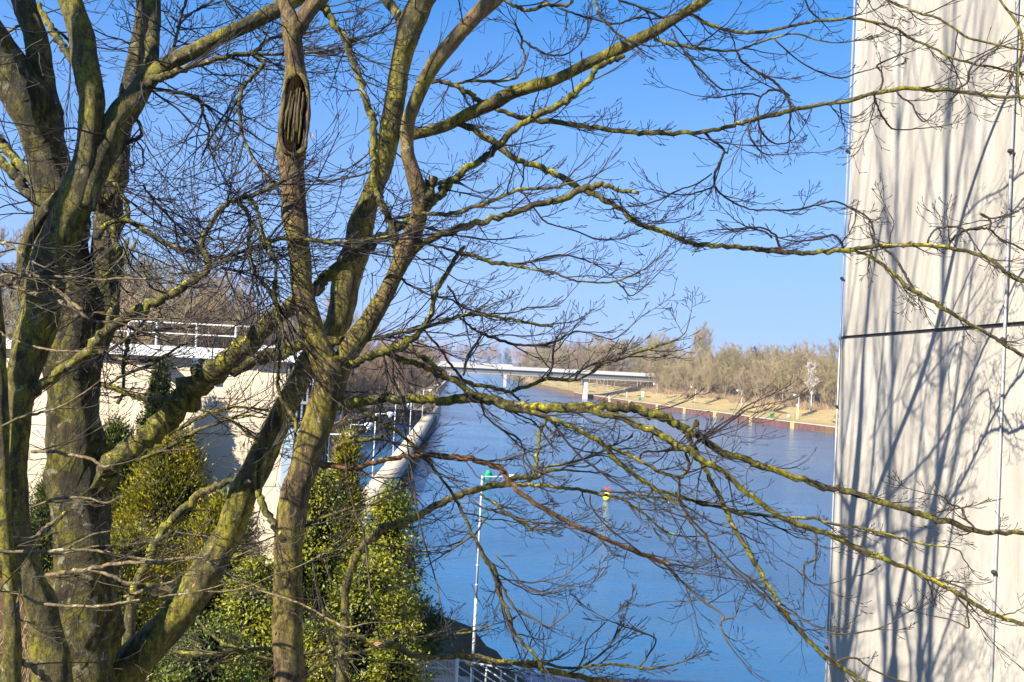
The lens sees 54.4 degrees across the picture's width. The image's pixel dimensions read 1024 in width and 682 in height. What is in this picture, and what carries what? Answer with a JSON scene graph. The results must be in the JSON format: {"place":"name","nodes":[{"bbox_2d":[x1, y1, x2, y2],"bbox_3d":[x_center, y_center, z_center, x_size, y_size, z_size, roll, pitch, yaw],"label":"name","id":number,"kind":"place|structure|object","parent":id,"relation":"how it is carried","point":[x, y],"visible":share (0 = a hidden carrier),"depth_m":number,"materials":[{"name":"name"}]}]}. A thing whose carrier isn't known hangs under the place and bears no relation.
{"place":"outdoors","nodes":[
{"label":"outdoors","id":0,"kind":"place"},
{"bbox_2d":[0,555,525,681],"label":"embankment","id":1,"kind":"structure","parent":0,"point":[465,640],"depth_m":34.85,"materials":[{"name":"grey concrete"}]},
{"bbox_2d":[0,592,29,681],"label":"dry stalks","id":2,"kind":"object","parent":1,"relation":"on","point":[26,653],"depth_m":18.65,"materials":[{"name":"plant"}]},
{"bbox_2d":[0,467,53,577],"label":"conifer bush","id":3,"kind":"object","parent":1,"relation":"on","point":[42,517],"visible":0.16,"depth_m":25.39,"materials":[{"name":"green plant"}]},
{"bbox_2d":[44,407,149,586],"bbox_3d":[-9.632,4.044,24.076,3.089,5.148,3.370,3,-1,0],"label":"conifer bush","id":4,"kind":"object","parent":1,"relation":"on","point":[119,431],"visible":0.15,"depth_m":23.72,"materials":[{"name":"green plant"}]},
{"bbox_2d":[110,507,192,681],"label":"conifer bush","id":5,"kind":"object","parent":1,"relation":"on","point":[144,616],"visible":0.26,"depth_m":17.21,"materials":[{"name":"green plant"}]},
{"bbox_2d":[133,355,173,485],"bbox_3d":[-9.655,3.489,26.897,2.844,6.284,2.562,2,-2,38],"label":"conifer bush","id":6,"kind":"object","parent":1,"relation":"on","point":[151,408],"visible":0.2,"depth_m":26.74,"materials":[{"name":"green plant"}]},
{"bbox_2d":[6,320,339,569],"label":"lock building","id":7,"kind":"structure","parent":1,"relation":"on","point":[230,442],"depth_m":27.95,"materials":[{"name":"concrete"}]},
{"bbox_2d":[110,421,265,646],"bbox_3d":[-7.314,4.517,21.896,4.270,5.947,4.218,2,-1,23],"label":"conifer bush","id":8,"kind":"object","parent":1,"relation":"on","point":[179,467],"visible":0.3,"depth_m":21.50,"materials":[{"name":"green plant"}]},
{"bbox_2d":[0,217,401,681],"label":"bare tree","id":9,"kind":"object","parent":1,"relation":"on","point":[13,662],"visible":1,"depth_m":6.68,"materials":[{"name":"brown plant"}]},
{"bbox_2d":[145,601,273,681],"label":"ivy bush","id":10,"kind":"object","parent":1,"relation":"on","point":[220,675],"visible":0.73,"depth_m":14.27,"materials":[{"name":"green plant"}]},
{"bbox_2d":[163,477,264,679],"bbox_3d":[-5.572,5.508,18.705,3.392,5.873,3.154,3,-1,0],"label":"conifer bush","id":11,"kind":"object","parent":1,"relation":"on","point":[216,506],"visible":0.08,"depth_m":18.66,"materials":[{"name":"green plant"}]},
{"bbox_2d":[0,0,436,681],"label":"bare tree","id":12,"kind":"object","parent":1,"relation":"on","point":[38,104],"visible":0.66,"depth_m":8.97,"materials":[{"name":"brown plant"}]},
{"bbox_2d":[121,369,340,681],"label":"bare tree","id":13,"kind":"object","parent":1,"relation":"on","point":[173,518],"visible":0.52,"depth_m":10.75,"materials":[{"name":"brown plant"}]},
{"bbox_2d":[195,541,311,681],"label":"conifer bush","id":14,"kind":"object","parent":1,"relation":"on","point":[259,614],"visible":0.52,"depth_m":16.14,"materials":[{"name":"green plant"}]},
{"bbox_2d":[0,0,515,681],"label":"bare tree","id":15,"kind":"object","parent":1,"relation":"on","point":[102,142],"visible":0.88,"depth_m":8.04,"materials":[{"name":"brown plant"}]},
{"bbox_2d":[268,601,365,681],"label":"bush","id":16,"kind":"object","parent":1,"relation":"on","point":[321,644],"visible":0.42,"depth_m":14.74,"materials":[{"name":"green plant"}]},
{"bbox_2d":[302,458,351,657],"bbox_3d":[-3.982,5.935,19.862,2.540,7.262,2.515,3,-1,0],"label":"conifer bush","id":17,"kind":"object","parent":1,"relation":"on","point":[315,543],"visible":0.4,"depth_m":19.69,"materials":[{"name":"green plant"}]},
{"bbox_2d":[321,417,374,627],"bbox_3d":[-3.774,5.542,21.870,2.552,7.863,2.570,3,-1,0],"label":"conifer bush","id":18,"kind":"object","parent":1,"relation":"on","point":[349,448],"visible":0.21,"depth_m":21.72,"materials":[{"name":"green plant"}]},
{"bbox_2d":[319,531,426,681],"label":"ivy bush","id":19,"kind":"object","parent":1,"relation":"on","point":[363,613],"visible":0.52,"depth_m":16.70,"materials":[{"name":"green plant"}]},
{"bbox_2d":[349,476,434,681],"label":"ivy column","id":20,"kind":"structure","parent":1,"relation":"on","point":[390,537],"depth_m":19.22,"materials":[{"name":"green plant"}]},
{"bbox_2d":[354,610,445,681],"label":"ivy bush","id":21,"kind":"object","parent":1,"relation":"on","point":[403,676],"visible":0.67,"depth_m":16.27,"materials":[{"name":"green plant"}]},
{"bbox_2d":[411,581,451,678],"bbox_3d":[-2.378,8.143,23.796,2.122,4.748,2.227,2,-2,37],"label":"bush","id":22,"kind":"object","parent":1,"relation":"on","point":[431,623],"visible":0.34,"depth_m":23.66,"materials":[{"name":"green plant"}]},
{"bbox_2d":[153,412,730,681],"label":"bare tree","id":23,"kind":"object","parent":1,"relation":"on","point":[354,560],"visible":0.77,"depth_m":11.63,"materials":[{"name":"brown plant"}]},
{"bbox_2d":[424,675,473,681],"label":"concrete steps","id":24,"kind":"structure","parent":1,"relation":"on","point":[465,678],"depth_m":23.80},
{"bbox_2d":[416,658,576,681],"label":"stair railing","id":25,"kind":"object","parent":24,"relation":"on","point":[455,666],"visible":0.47,"depth_m":21.84,"materials":[{"name":"white metal"}]},
{"bbox_2d":[471,474,513,675],"bbox_3d":[-0.600,7.600,30.838,1.129,6.979,0.220,3,-1,0],"label":"lamp post","id":26,"kind":"object","parent":1,"relation":"on","point":[475,608],"visible":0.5,"depth_m":30.81,"materials":[{"name":"metal"}]},
{"bbox_2d":[113,0,1023,681],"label":"bare tree","id":27,"kind":"object","parent":1,"relation":"on","point":[161,632],"visible":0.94,"depth_m":9.44,"materials":[{"name":"brown plant"}]},
{"bbox_2d":[212,0,1023,681],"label":"bare tree","id":28,"kind":"object","parent":1,"relation":"on","point":[314,432],"visible":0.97,"depth_m":7.53,"materials":[{"name":"brown plant"}]},
{"bbox_2d":[0,334,839,612],"bbox_3d":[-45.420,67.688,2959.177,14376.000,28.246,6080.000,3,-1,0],"label":"ground","id":29,"kind":"structure","parent":0,"point":[633,383],"depth_m":430.99,"materials":[{"name":"sand"}]},
{"bbox_2d":[0,256,19,337],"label":"bare tree","id":30,"kind":"object","parent":29,"relation":"on","point":[15,315],"visible":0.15,"depth_m":126.67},
{"bbox_2d":[0,218,30,328],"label":"bare tree","id":31,"kind":"object","parent":29,"relation":"on","point":[2,232],"visible":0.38,"depth_m":138.43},
{"bbox_2d":[122,237,146,307],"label":"bare tree","id":32,"kind":"object","parent":29,"relation":"on","point":[126,267],"visible":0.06,"depth_m":166.25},
{"bbox_2d":[111,273,168,342],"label":"bare tree","id":33,"kind":"object","parent":29,"relation":"on","point":[139,284],"visible":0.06,"depth_m":139.50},
{"bbox_2d":[118,275,168,341],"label":"bare tree","id":34,"kind":"object","parent":29,"relation":"on","point":[150,290],"visible":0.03,"depth_m":143.35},
{"bbox_2d":[112,276,192,346],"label":"bare tree","id":35,"kind":"object","parent":29,"relation":"on","point":[136,323],"visible":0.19,"depth_m":128.52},
{"bbox_2d":[124,246,184,306],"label":"bare tree","id":36,"kind":"object","parent":29,"relation":"on","point":[165,272],"visible":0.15,"depth_m":153.59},
{"bbox_2d":[120,258,190,342],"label":"bare tree","id":37,"kind":"object","parent":29,"relation":"on","point":[177,301],"visible":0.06,"depth_m":144.60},
{"bbox_2d":[121,291,206,346],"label":"bare tree","id":38,"kind":"object","parent":29,"relation":"on","point":[188,308],"visible":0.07,"depth_m":133.26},
{"bbox_2d":[136,309,202,346],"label":"bare tree","id":39,"kind":"object","parent":29,"relation":"on","point":[175,334],"visible":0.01,"depth_m":135.44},
{"bbox_2d":[144,262,204,343],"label":"bare tree","id":40,"kind":"object","parent":29,"relation":"on","point":[183,294],"visible":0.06,"depth_m":176.32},
{"bbox_2d":[179,263,243,337],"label":"bare tree","id":41,"kind":"object","parent":29,"relation":"on","point":[219,307],"visible":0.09,"depth_m":188.58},
{"bbox_2d":[189,309,234,348],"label":"bare tree","id":42,"kind":"object","parent":29,"relation":"on","point":[217,346],"visible":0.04,"depth_m":152.81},
{"bbox_2d":[180,262,245,317],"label":"bare tree","id":43,"kind":"object","parent":29,"relation":"on","point":[239,291],"visible":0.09,"depth_m":194.32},
{"bbox_2d":[179,277,256,348],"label":"bare tree","id":44,"kind":"object","parent":29,"relation":"on","point":[210,326],"visible":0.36,"depth_m":146.34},
{"bbox_2d":[198,265,254,322],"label":"bare tree","id":45,"kind":"object","parent":29,"relation":"on","point":[245,286],"visible":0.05,"depth_m":200.27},
{"bbox_2d":[204,292,264,346],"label":"bare tree","id":46,"kind":"object","parent":29,"relation":"on","point":[238,317],"visible":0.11,"depth_m":155.40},
{"bbox_2d":[227,287,280,344],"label":"bare tree","id":47,"kind":"object","parent":29,"relation":"on","point":[253,295],"visible":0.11,"depth_m":190.92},
{"bbox_2d":[321,295,367,371],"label":"bare tree","id":48,"kind":"object","parent":29,"relation":"on","point":[355,320],"visible":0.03,"depth_m":229.18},
{"bbox_2d":[346,377,365,409],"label":"bare tree","id":49,"kind":"object","parent":29,"relation":"on","point":[356,387],"visible":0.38,"depth_m":209.40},
{"bbox_2d":[347,372,374,408],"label":"bare tree","id":50,"kind":"object","parent":29,"relation":"on","point":[361,386],"visible":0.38,"depth_m":215.43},
{"bbox_2d":[357,326,388,383],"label":"bare tree","id":51,"kind":"object","parent":29,"relation":"on","point":[378,345],"visible":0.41,"depth_m":244.39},
{"bbox_2d":[361,370,389,408],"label":"bare tree","id":52,"kind":"object","parent":29,"relation":"on","point":[373,376],"visible":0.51,"depth_m":227.90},
{"bbox_2d":[362,368,390,395],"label":"bare tree","id":53,"kind":"object","parent":29,"relation":"on","point":[380,379],"visible":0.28,"depth_m":233.92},
{"bbox_2d":[329,385,437,440],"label":"shore scrub","id":54,"kind":"object","parent":29,"relation":"on","point":[427,405],"visible":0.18,"depth_m":213.08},
{"bbox_2d":[354,402,425,422],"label":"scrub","id":55,"kind":"object","parent":29,"relation":"on","point":[416,417],"visible":0.12,"depth_m":236.36,"materials":[{"name":"plant"}]},
{"bbox_2d":[357,413,436,555],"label":"mole","id":56,"kind":"object","parent":29,"relation":"on","point":[427,422],"visible":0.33,"depth_m":122.71,"materials":[{"name":"concrete"}]},
{"bbox_2d":[393,355,419,394],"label":"bare tree","id":57,"kind":"object","parent":29,"relation":"on","point":[408,376],"visible":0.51,"depth_m":244.17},
{"bbox_2d":[397,351,429,404],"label":"bare tree","id":58,"kind":"object","parent":29,"relation":"on","point":[420,378],"visible":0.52,"depth_m":255.15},
{"bbox_2d":[409,340,436,394],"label":"bare tree","id":59,"kind":"object","parent":29,"relation":"on","point":[428,354],"visible":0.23,"depth_m":286.11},
{"bbox_2d":[431,372,451,418],"bbox_3d":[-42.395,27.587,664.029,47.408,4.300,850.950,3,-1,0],"label":"bank wall","id":60,"kind":"structure","parent":29,"relation":"on","point":[444,383],"depth_m":281.81,"materials":[{"name":"concrete"}]},
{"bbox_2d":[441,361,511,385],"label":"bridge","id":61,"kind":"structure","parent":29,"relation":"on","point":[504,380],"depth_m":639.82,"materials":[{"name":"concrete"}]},
{"bbox_2d":[395,363,654,398],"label":"road bridge","id":62,"kind":"structure","parent":29,"relation":"on","point":[559,373],"depth_m":460.68,"materials":[{"name":"concrete"}]},
{"bbox_2d":[364,337,735,364],"bbox_3d":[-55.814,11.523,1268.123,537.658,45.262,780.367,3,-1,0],"label":"distant wood","id":63,"kind":"object","parent":29,"relation":"on","point":[493,354],"visible":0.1,"depth_m":1522.21,"materials":[{"name":"plant"}]},
{"bbox_2d":[646,336,666,367],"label":"bare tree","id":64,"kind":"object","parent":29,"relation":"on","point":[659,349],"visible":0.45,"depth_m":507.25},
{"bbox_2d":[681,349,694,388],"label":"bare tree","id":65,"kind":"object","parent":29,"relation":"on","point":[686,364],"visible":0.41,"depth_m":432.40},
{"bbox_2d":[688,348,705,385],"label":"bare tree","id":66,"kind":"object","parent":29,"relation":"on","point":[698,355],"visible":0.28,"depth_m":420.90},
{"bbox_2d":[693,328,712,359],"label":"bare tree","id":67,"kind":"object","parent":29,"relation":"on","point":[704,333],"visible":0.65,"depth_m":523.67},
{"bbox_2d":[694,321,714,349],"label":"bare tree","id":68,"kind":"object","parent":29,"relation":"on","point":[700,333],"visible":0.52,"depth_m":615.90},
{"bbox_2d":[574,392,837,434],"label":"quay wall","id":69,"kind":"structure","parent":29,"relation":"on","point":[794,424],"depth_m":333.66,"materials":[{"name":"rusty concrete"}]},
{"bbox_2d":[738,351,758,385],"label":"bare tree","id":70,"kind":"object","parent":29,"relation":"on","point":[747,362],"visible":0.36,"depth_m":378.54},
{"bbox_2d":[746,347,771,394],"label":"bare tree","id":71,"kind":"object","parent":29,"relation":"on","point":[759,358],"visible":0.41,"depth_m":381.32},
{"bbox_2d":[763,343,780,393],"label":"bare tree","id":72,"kind":"object","parent":29,"relation":"on","point":[771,352],"visible":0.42,"depth_m":371.35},
{"bbox_2d":[771,345,798,399],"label":"bare tree","id":73,"kind":"object","parent":29,"relation":"on","point":[782,359],"visible":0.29,"depth_m":354.35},
{"bbox_2d":[794,344,825,402],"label":"bare tree","id":74,"kind":"object","parent":29,"relation":"on","point":[820,360],"visible":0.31,"depth_m":335.05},
{"bbox_2d":[824,0,1023,681],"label":"concrete wall","id":75,"kind":"structure","parent":29,"relation":"on","point":[919,399],"depth_m":12.31,"materials":[{"name":"concrete"}]},
{"bbox_2d":[0,0,856,363],"label":"sky","id":76,"kind":"structure","parent":0,"point":[756,299],"materials":[{"name":"blue"}]},
{"bbox_2d":[328,372,837,681],"bbox_3d":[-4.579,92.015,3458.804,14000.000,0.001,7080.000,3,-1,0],"label":"canal water","id":77,"kind":"structure","parent":0,"point":[775,640],"depth_m":82.50,"materials":[{"name":"liquid"}]},
{"bbox_2d":[510,376,838,425],"bbox_3d":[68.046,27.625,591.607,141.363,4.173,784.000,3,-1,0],"label":"grass bank","id":78,"kind":"structure","parent":0,"point":[816,416],"depth_m":371.28,"materials":[{"name":"plant"}]},
{"bbox_2d":[527,342,540,380],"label":"bare tree","id":79,"kind":"object","parent":78,"relation":"on","point":[531,363],"visible":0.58,"depth_m":742.42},
{"bbox_2d":[554,343,570,384],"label":"bare tree","id":80,"kind":"object","parent":78,"relation":"on","point":[563,353],"visible":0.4,"depth_m":634.80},
{"bbox_2d":[570,348,587,388],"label":"bare tree","id":81,"kind":"object","parent":78,"relation":"on","point":[577,355],"visible":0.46,"depth_m":562.23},
{"bbox_2d":[576,348,594,369],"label":"bare tree","id":82,"kind":"object","parent":78,"relation":"on","point":[581,361],"visible":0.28,"depth_m":544.28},
{"bbox_2d":[583,335,609,391],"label":"bare tree","id":83,"kind":"object","parent":78,"relation":"on","point":[599,355],"visible":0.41,"depth_m":500.10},
{"bbox_2d":[594,343,618,392],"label":"bare tree","id":84,"kind":"object","parent":78,"relation":"on","point":[603,355],"visible":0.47,"depth_m":483.72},
{"bbox_2d":[605,336,636,387],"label":"bare tree","id":85,"kind":"object","parent":78,"relation":"on","point":[619,350],"visible":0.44,"depth_m":507.02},
{"bbox_2d":[627,335,651,388],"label":"bare tree","id":86,"kind":"object","parent":78,"relation":"on","point":[634,358],"visible":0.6,"depth_m":482.58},
{"bbox_2d":[641,350,660,385],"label":"bare tree","id":87,"kind":"object","parent":78,"relation":"on","point":[648,362],"visible":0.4,"depth_m":468.04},
{"bbox_2d":[663,344,685,390],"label":"bare tree","id":88,"kind":"object","parent":78,"relation":"on","point":[671,355],"visible":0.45,"depth_m":447.20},
{"bbox_2d":[672,375,682,401],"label":"bare tree","id":89,"kind":"object","parent":78,"relation":"on","point":[677,385],"visible":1,"depth_m":395.26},
{"bbox_2d":[667,361,691,392],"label":"bare tree","id":90,"kind":"object","parent":78,"relation":"on","point":[682,372],"visible":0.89,"depth_m":415.60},
{"bbox_2d":[684,358,702,392],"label":"bare tree","id":91,"kind":"object","parent":78,"relation":"on","point":[693,368],"visible":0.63,"depth_m":408.68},
{"bbox_2d":[688,370,705,392],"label":"bare tree","id":92,"kind":"object","parent":78,"relation":"on","point":[698,377],"visible":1,"depth_m":370.91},
{"bbox_2d":[699,360,718,391],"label":"bare tree","id":93,"kind":"object","parent":78,"relation":"on","point":[706,373],"visible":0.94,"depth_m":389.21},
{"bbox_2d":[701,349,716,391],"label":"bare tree","id":94,"kind":"object","parent":78,"relation":"on","point":[710,354],"visible":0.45,"depth_m":406.76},
{"bbox_2d":[713,372,729,392],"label":"bare tree","id":95,"kind":"object","parent":78,"relation":"on","point":[723,384],"visible":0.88,"depth_m":380.10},
{"bbox_2d":[711,346,736,394],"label":"bare tree","id":96,"kind":"object","parent":78,"relation":"on","point":[723,360],"visible":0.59,"depth_m":392.53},
{"bbox_2d":[716,360,737,398],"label":"bare tree","id":97,"kind":"object","parent":78,"relation":"on","point":[727,374],"visible":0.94,"depth_m":376.73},
{"bbox_2d":[627,385,838,410],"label":"undergrowth","id":98,"kind":"object","parent":78,"relation":"on","point":[804,405],"visible":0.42,"depth_m":367.32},
{"bbox_2d":[727,349,747,396],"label":"bare tree","id":99,"kind":"object","parent":78,"relation":"on","point":[736,357],"visible":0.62,"depth_m":382.04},
{"bbox_2d":[729,367,753,399],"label":"bare tree","id":100,"kind":"object","parent":78,"relation":"on","point":[742,375],"visible":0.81,"depth_m":365.13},
{"bbox_2d":[739,377,755,408],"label":"bare tree","id":101,"kind":"object","parent":78,"relation":"on","point":[748,387],"visible":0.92,"depth_m":328.20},
{"bbox_2d":[749,359,767,394],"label":"bare tree","id":102,"kind":"object","parent":78,"relation":"on","point":[754,380],"visible":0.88,"depth_m":357.33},
{"bbox_2d":[752,374,769,414],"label":"bare tree","id":103,"kind":"object","parent":78,"relation":"on","point":[762,383],"visible":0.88,"depth_m":323.82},
{"bbox_2d":[749,354,775,397],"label":"bare tree","id":104,"kind":"object","parent":78,"relation":"on","point":[765,365],"visible":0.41,"depth_m":362.52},
{"bbox_2d":[765,360,786,397],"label":"bare tree","id":105,"kind":"object","parent":78,"relation":"on","point":[775,374],"visible":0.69,"depth_m":345.40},
{"bbox_2d":[774,360,795,403],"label":"bare tree","id":106,"kind":"object","parent":78,"relation":"on","point":[781,375],"visible":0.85,"depth_m":336.99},
{"bbox_2d":[773,352,807,394],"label":"bare tree","id":107,"kind":"object","parent":78,"relation":"on","point":[796,366],"visible":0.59,"depth_m":339.24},
{"bbox_2d":[779,364,805,396],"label":"bare tree","id":108,"kind":"object","parent":78,"relation":"on","point":[799,379],"visible":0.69,"depth_m":332.21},
{"bbox_2d":[784,348,804,383],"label":"bare tree","id":109,"kind":"object","parent":78,"relation":"on","point":[793,355],"visible":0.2,"depth_m":349.13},
{"bbox_2d":[786,382,803,417],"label":"bare tree","id":110,"kind":"object","parent":78,"relation":"on","point":[796,392],"visible":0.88,"depth_m":305.90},
{"bbox_2d":[799,364,817,403],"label":"bare tree","id":111,"kind":"object","parent":78,"relation":"on","point":[805,377],"visible":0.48,"depth_m":325.65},
{"bbox_2d":[805,362,819,411],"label":"birch tree","id":112,"kind":"object","parent":78,"relation":"on","point":[812,379],"visible":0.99,"depth_m":312.57,"materials":[{"name":"white plant"}]},
{"bbox_2d":[813,366,837,409],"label":"bare tree","id":113,"kind":"object","parent":78,"relation":"on","point":[827,377],"visible":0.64,"depth_m":310.59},
{"bbox_2d":[819,382,834,420],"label":"bare tree","id":114,"kind":"object","parent":78,"relation":"on","point":[828,400],"visible":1,"depth_m":291.37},
{"bbox_2d":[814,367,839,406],"bbox_3d":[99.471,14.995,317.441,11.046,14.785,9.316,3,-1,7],"label":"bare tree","id":115,"kind":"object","parent":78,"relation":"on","point":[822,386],"visible":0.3,"depth_m":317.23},
{"bbox_2d":[823,361,840,403],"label":"bare tree","id":116,"kind":"object","parent":78,"relation":"on","point":[834,370],"visible":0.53,"depth_m":309.05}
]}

